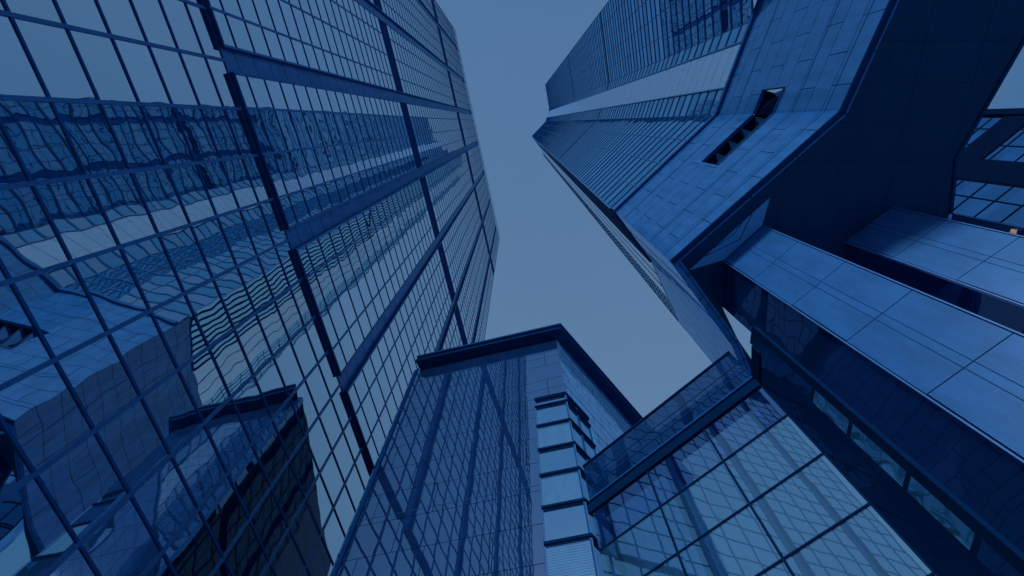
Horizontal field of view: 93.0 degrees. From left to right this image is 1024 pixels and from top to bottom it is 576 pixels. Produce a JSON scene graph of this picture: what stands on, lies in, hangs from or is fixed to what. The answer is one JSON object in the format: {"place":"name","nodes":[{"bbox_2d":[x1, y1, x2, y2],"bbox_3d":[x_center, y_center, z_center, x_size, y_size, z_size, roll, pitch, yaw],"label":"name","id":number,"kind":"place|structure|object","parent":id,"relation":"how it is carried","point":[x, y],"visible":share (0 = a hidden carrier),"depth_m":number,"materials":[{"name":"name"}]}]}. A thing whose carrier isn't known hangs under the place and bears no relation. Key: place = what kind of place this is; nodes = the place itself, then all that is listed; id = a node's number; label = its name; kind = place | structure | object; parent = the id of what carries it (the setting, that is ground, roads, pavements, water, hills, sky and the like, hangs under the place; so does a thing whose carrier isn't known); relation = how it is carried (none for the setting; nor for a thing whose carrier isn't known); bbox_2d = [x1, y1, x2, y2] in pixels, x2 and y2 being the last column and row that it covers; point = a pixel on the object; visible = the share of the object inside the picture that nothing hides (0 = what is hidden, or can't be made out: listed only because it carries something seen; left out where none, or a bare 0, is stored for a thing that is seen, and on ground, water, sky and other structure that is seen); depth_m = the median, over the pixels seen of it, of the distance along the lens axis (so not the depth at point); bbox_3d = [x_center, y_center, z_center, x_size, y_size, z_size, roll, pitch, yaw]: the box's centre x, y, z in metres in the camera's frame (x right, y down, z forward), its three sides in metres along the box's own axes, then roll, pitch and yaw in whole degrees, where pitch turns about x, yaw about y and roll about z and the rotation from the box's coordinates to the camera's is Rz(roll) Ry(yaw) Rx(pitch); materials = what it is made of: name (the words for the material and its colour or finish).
{"place":"outdoors","nodes":[
{"label":"outdoors","id":0,"kind":"place"},
{"bbox_2d":[0,0,499,575],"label":"glass tower","id":1,"kind":"structure","parent":0,"point":[248,252],"depth_m":22.61,"materials":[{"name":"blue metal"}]},
{"bbox_2d":[0,0,223,59],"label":"window","id":2,"kind":"structure","parent":1,"relation":"in","point":[182,25],"depth_m":20.72,"materials":[{"name":"blue glass"}]},
{"bbox_2d":[0,12,288,387],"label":"window","id":3,"kind":"structure","parent":1,"relation":"in","point":[133,178],"depth_m":17.75,"materials":[{"name":"blue glass"}]},
{"bbox_2d":[0,240,340,575],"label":"window","id":4,"kind":"structure","parent":1,"relation":"in","point":[148,447],"depth_m":18.13,"materials":[{"name":"blue glass"}]},
{"bbox_2d":[212,385,371,575],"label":"window","id":5,"kind":"structure","parent":1,"relation":"in","point":[301,525],"depth_m":26.74,"materials":[{"name":"blue glass"}]},
{"bbox_2d":[207,0,396,90],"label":"window","id":6,"kind":"structure","parent":1,"relation":"in","point":[344,38],"depth_m":39.13,"materials":[{"name":"blue glass"}]},
{"bbox_2d":[232,71,416,226],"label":"window","id":7,"kind":"structure","parent":1,"relation":"in","point":[321,149],"depth_m":36.47,"materials":[{"name":"blue glass"}]},
{"bbox_2d":[296,179,435,375],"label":"window","id":8,"kind":"structure","parent":1,"relation":"in","point":[354,271],"depth_m":40.27,"materials":[{"name":"blue glass"}]},
{"bbox_2d":[347,249,451,467],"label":"window","id":9,"kind":"structure","parent":1,"relation":"in","point":[376,395],"depth_m":44.80,"materials":[{"name":"blue glass"}]},
{"bbox_2d":[380,0,445,63],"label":"window","id":10,"kind":"structure","parent":1,"relation":"in","point":[409,14],"depth_m":90.24,"materials":[{"name":"blue glass"}]},
{"bbox_2d":[386,24,454,105],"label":"window","id":11,"kind":"structure","parent":1,"relation":"in","point":[420,75],"depth_m":82.99,"materials":[{"name":"blue glass"}]},
{"bbox_2d":[421,0,435,18],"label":"window","id":12,"kind":"structure","parent":1,"relation":"in","point":[428,3],"depth_m":112.97,"materials":[{"name":"blue glass"}]},
{"bbox_2d":[406,103,463,165],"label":"window","id":13,"kind":"structure","parent":1,"relation":"in","point":[437,132],"depth_m":86.58,"materials":[{"name":"blue glass"}]},
{"bbox_2d":[433,0,456,45],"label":"window","id":14,"kind":"structure","parent":1,"relation":"in","point":[442,19],"depth_m":137.61,"materials":[{"name":"blue glass"}]},
{"bbox_2d":[425,152,472,232],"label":"window","id":15,"kind":"structure","parent":1,"relation":"in","point":[448,185],"depth_m":90.12,"materials":[{"name":"blue glass"}]},
{"bbox_2d":[440,30,463,77],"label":"window","id":16,"kind":"structure","parent":1,"relation":"in","point":[452,56],"depth_m":140.13,"materials":[{"name":"blue glass"}]},
{"bbox_2d":[441,312,462,349],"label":"window","id":17,"kind":"structure","parent":1,"relation":"in","point":[453,338],"depth_m":70.89,"materials":[{"name":"blue glass"}]},
{"bbox_2d":[449,72,469,109],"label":"window","id":18,"kind":"structure","parent":1,"relation":"in","point":[459,88],"depth_m":143.32,"materials":[{"name":"blue glass"}]},
{"bbox_2d":[441,191,480,293],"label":"window","id":19,"kind":"structure","parent":1,"relation":"in","point":[457,245],"depth_m":93.70,"materials":[{"name":"blue glass"}]},
{"bbox_2d":[458,112,476,145],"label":"window","id":20,"kind":"structure","parent":1,"relation":"in","point":[466,120],"depth_m":146.77,"materials":[{"name":"blue glass"}]},
{"bbox_2d":[457,226,488,343],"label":"window","id":21,"kind":"structure","parent":1,"relation":"in","point":[470,296],"depth_m":97.57,"materials":[{"name":"blue glass"}]},
{"bbox_2d":[467,145,482,182],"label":"window","id":22,"kind":"structure","parent":1,"relation":"in","point":[474,156],"depth_m":149.90,"materials":[{"name":"blue glass"}]},
{"bbox_2d":[452,26,499,238],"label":"crown window","id":23,"kind":"structure","parent":1,"relation":"in","point":[465,82],"depth_m":173.42,"materials":[{"name":"glass"}]},
{"bbox_2d":[475,174,489,217],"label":"window","id":24,"kind":"structure","parent":1,"relation":"in","point":[483,197],"depth_m":153.42,"materials":[{"name":"blue glass"}]},
{"bbox_2d":[475,262,493,341],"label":"window","id":25,"kind":"structure","parent":1,"relation":"in","point":[480,336],"depth_m":109.84,"materials":[{"name":"blue glass"}]},
{"bbox_2d":[483,202,494,250],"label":"window","id":26,"kind":"structure","parent":1,"relation":"in","point":[489,222],"depth_m":156.33,"materials":[{"name":"blue glass"}]},
{"bbox_2d":[491,230,498,271],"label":"window","id":27,"kind":"structure","parent":1,"relation":"in","point":[496,241],"depth_m":159.20,"materials":[{"name":"blue glass"}]},
{"bbox_2d":[329,323,642,575],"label":"granite building","id":28,"kind":"structure","parent":0,"point":[490,447],"depth_m":23.16,"materials":[{"name":"blue stone"}]},
{"bbox_2d":[534,392,566,404],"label":"bay window","id":29,"kind":"structure","parent":28,"relation":"in","point":[560,396],"depth_m":27.10,"materials":[{"name":"blue glass"}]},
{"bbox_2d":[535,399,569,424],"bbox_3d":[2.129,6.601,25.762,1.777,1.808,0.564,0,-71,0],"label":"bay window","id":30,"kind":"structure","parent":28,"relation":"in","point":[556,410],"depth_m":25.93,"materials":[{"name":"blue glass"}]},
{"bbox_2d":[536,418,574,447],"bbox_3d":[2.113,7.195,24.016,1.777,1.932,0.564,0,-71,0],"label":"bay window","id":31,"kind":"structure","parent":28,"relation":"in","point":[558,431],"depth_m":24.16,"materials":[{"name":"blue glass"}]},
{"bbox_2d":[537,441,578,473],"bbox_3d":[2.096,7.789,22.274,1.777,1.801,0.564,0,-71,0],"label":"bay window","id":32,"kind":"structure","parent":28,"relation":"in","point":[558,456],"depth_m":22.41,"materials":[{"name":"blue glass"}]},
{"bbox_2d":[539,466,584,505],"bbox_3d":[2.080,8.380,20.538,1.777,1.919,0.564,0,-71,0],"label":"bay window","id":33,"kind":"structure","parent":28,"relation":"in","point":[560,485],"depth_m":20.65,"materials":[{"name":"blue glass"}]},
{"bbox_2d":[541,497,590,540],"bbox_3d":[2.063,8.972,18.799,1.777,1.808,0.564,0,-71,0],"label":"bay window","id":34,"kind":"structure","parent":28,"relation":"in","point":[563,519],"depth_m":18.90,"materials":[{"name":"blue glass"}]},
{"bbox_2d":[543,533,598,575],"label":"bay window","id":35,"kind":"structure","parent":28,"relation":"in","point":[572,555],"depth_m":17.28,"materials":[{"name":"blue glass"}]},
{"bbox_2d":[564,393,588,421],"bbox_3d":[3.651,6.766,27.108,1.484,0.714,1.735,0,-71,0],"label":"bay window","id":36,"kind":"structure","parent":28,"relation":"in","point":[569,398],"depth_m":27.30,"materials":[{"name":"blue glass"}]},
{"bbox_2d":[565,399,593,442],"bbox_3d":[3.640,7.164,25.939,1.484,1.808,1.735,0,-71,0],"label":"bay window","id":37,"kind":"structure","parent":28,"relation":"in","point":[584,425],"depth_m":26.29,"materials":[{"name":"blue glass"}]},
{"bbox_2d":[573,442,590,469],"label":"bay window","id":38,"kind":"structure","parent":28,"relation":"in","point":[583,457],"depth_m":22.84,"materials":[{"name":"blue glass"}]},
{"bbox_2d":[569,418,596,457],"bbox_3d":[3.624,7.758,24.194,1.484,1.932,1.735,0,-71,0],"label":"bay window","id":39,"kind":"structure","parent":28,"relation":"in","point":[580,437],"depth_m":24.57,"materials":[{"name":"blue glass"}]},
{"bbox_2d":[577,466,588,500],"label":"bay window","id":40,"kind":"structure","parent":28,"relation":"in","point":[581,470],"depth_m":20.70,"materials":[{"name":"blue glass"}]},
{"bbox_2d":[583,498,596,537],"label":"bay window","id":41,"kind":"structure","parent":28,"relation":"in","point":[591,521],"depth_m":18.75,"materials":[{"name":"blue glass"}]},
{"bbox_2d":[589,533,603,575],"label":"bay window","id":42,"kind":"structure","parent":28,"relation":"in","point":[595,542],"depth_m":17.25,"materials":[{"name":"blue glass"}]},
{"bbox_2d":[436,0,1023,416],"label":"sky","id":43,"kind":"structure","parent":0,"point":[555,263],"materials":[{"name":"blue"}]},
{"bbox_2d":[532,0,1023,552],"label":"granite based tower","id":44,"kind":"structure","parent":0,"point":[708,178],"depth_m":26.84,"materials":[{"name":"blue stone"}]},
{"bbox_2d":[536,140,551,158],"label":"finned window","id":45,"kind":"structure","parent":44,"relation":"in","point":[541,146],"depth_m":197.52,"materials":[{"name":"teal glass"}]},
{"bbox_2d":[543,147,573,181],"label":"finned window","id":46,"kind":"structure","parent":44,"relation":"in","point":[554,159],"depth_m":132.90,"materials":[{"name":"teal glass"}]},
{"bbox_2d":[558,160,650,262],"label":"finned window","id":47,"kind":"structure","parent":44,"relation":"in","point":[602,206],"depth_m":60.17,"materials":[{"name":"teal glass"}]},
{"bbox_2d":[1010,229,1022,234],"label":"wall lamp","id":48,"kind":"object","parent":44,"relation":"attached to","point":[1017,232],"visible":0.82,"depth_m":23.87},
{"bbox_2d":[948,108,1023,226],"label":"gridded glass building","id":49,"kind":"structure","parent":0,"point":[990,180],"depth_m":52.81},
{"bbox_2d":[964,116,1003,148],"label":"window","id":50,"kind":"structure","parent":49,"relation":"in","point":[986,122],"depth_m":58.04,"materials":[{"name":"blue glass"}]},
{"bbox_2d":[948,178,1023,226],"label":"window","id":51,"kind":"structure","parent":49,"relation":"in","point":[998,202],"depth_m":50.12,"materials":[{"name":"blue glass"}]},
{"bbox_2d":[982,126,1023,162],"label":"window","id":52,"kind":"structure","parent":49,"relation":"in","point":[1012,149],"depth_m":52.99,"materials":[{"name":"blue glass"}]},
{"label":"ground","id":53,"kind":"structure","parent":0,"visible":0},
{"bbox_2d":[582,351,938,575],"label":"glass atrium","id":54,"kind":"object","parent":53,"relation":"on","point":[724,465],"visible":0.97,"depth_m":14.70,"materials":[{"name":"blue glass"}]},
{"bbox_2d":[750,326,1023,575],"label":"dark polished wall","id":55,"kind":"structure","parent":53,"relation":"on","point":[941,529],"depth_m":10.66,"materials":[{"name":"blue stone"}]}
]}

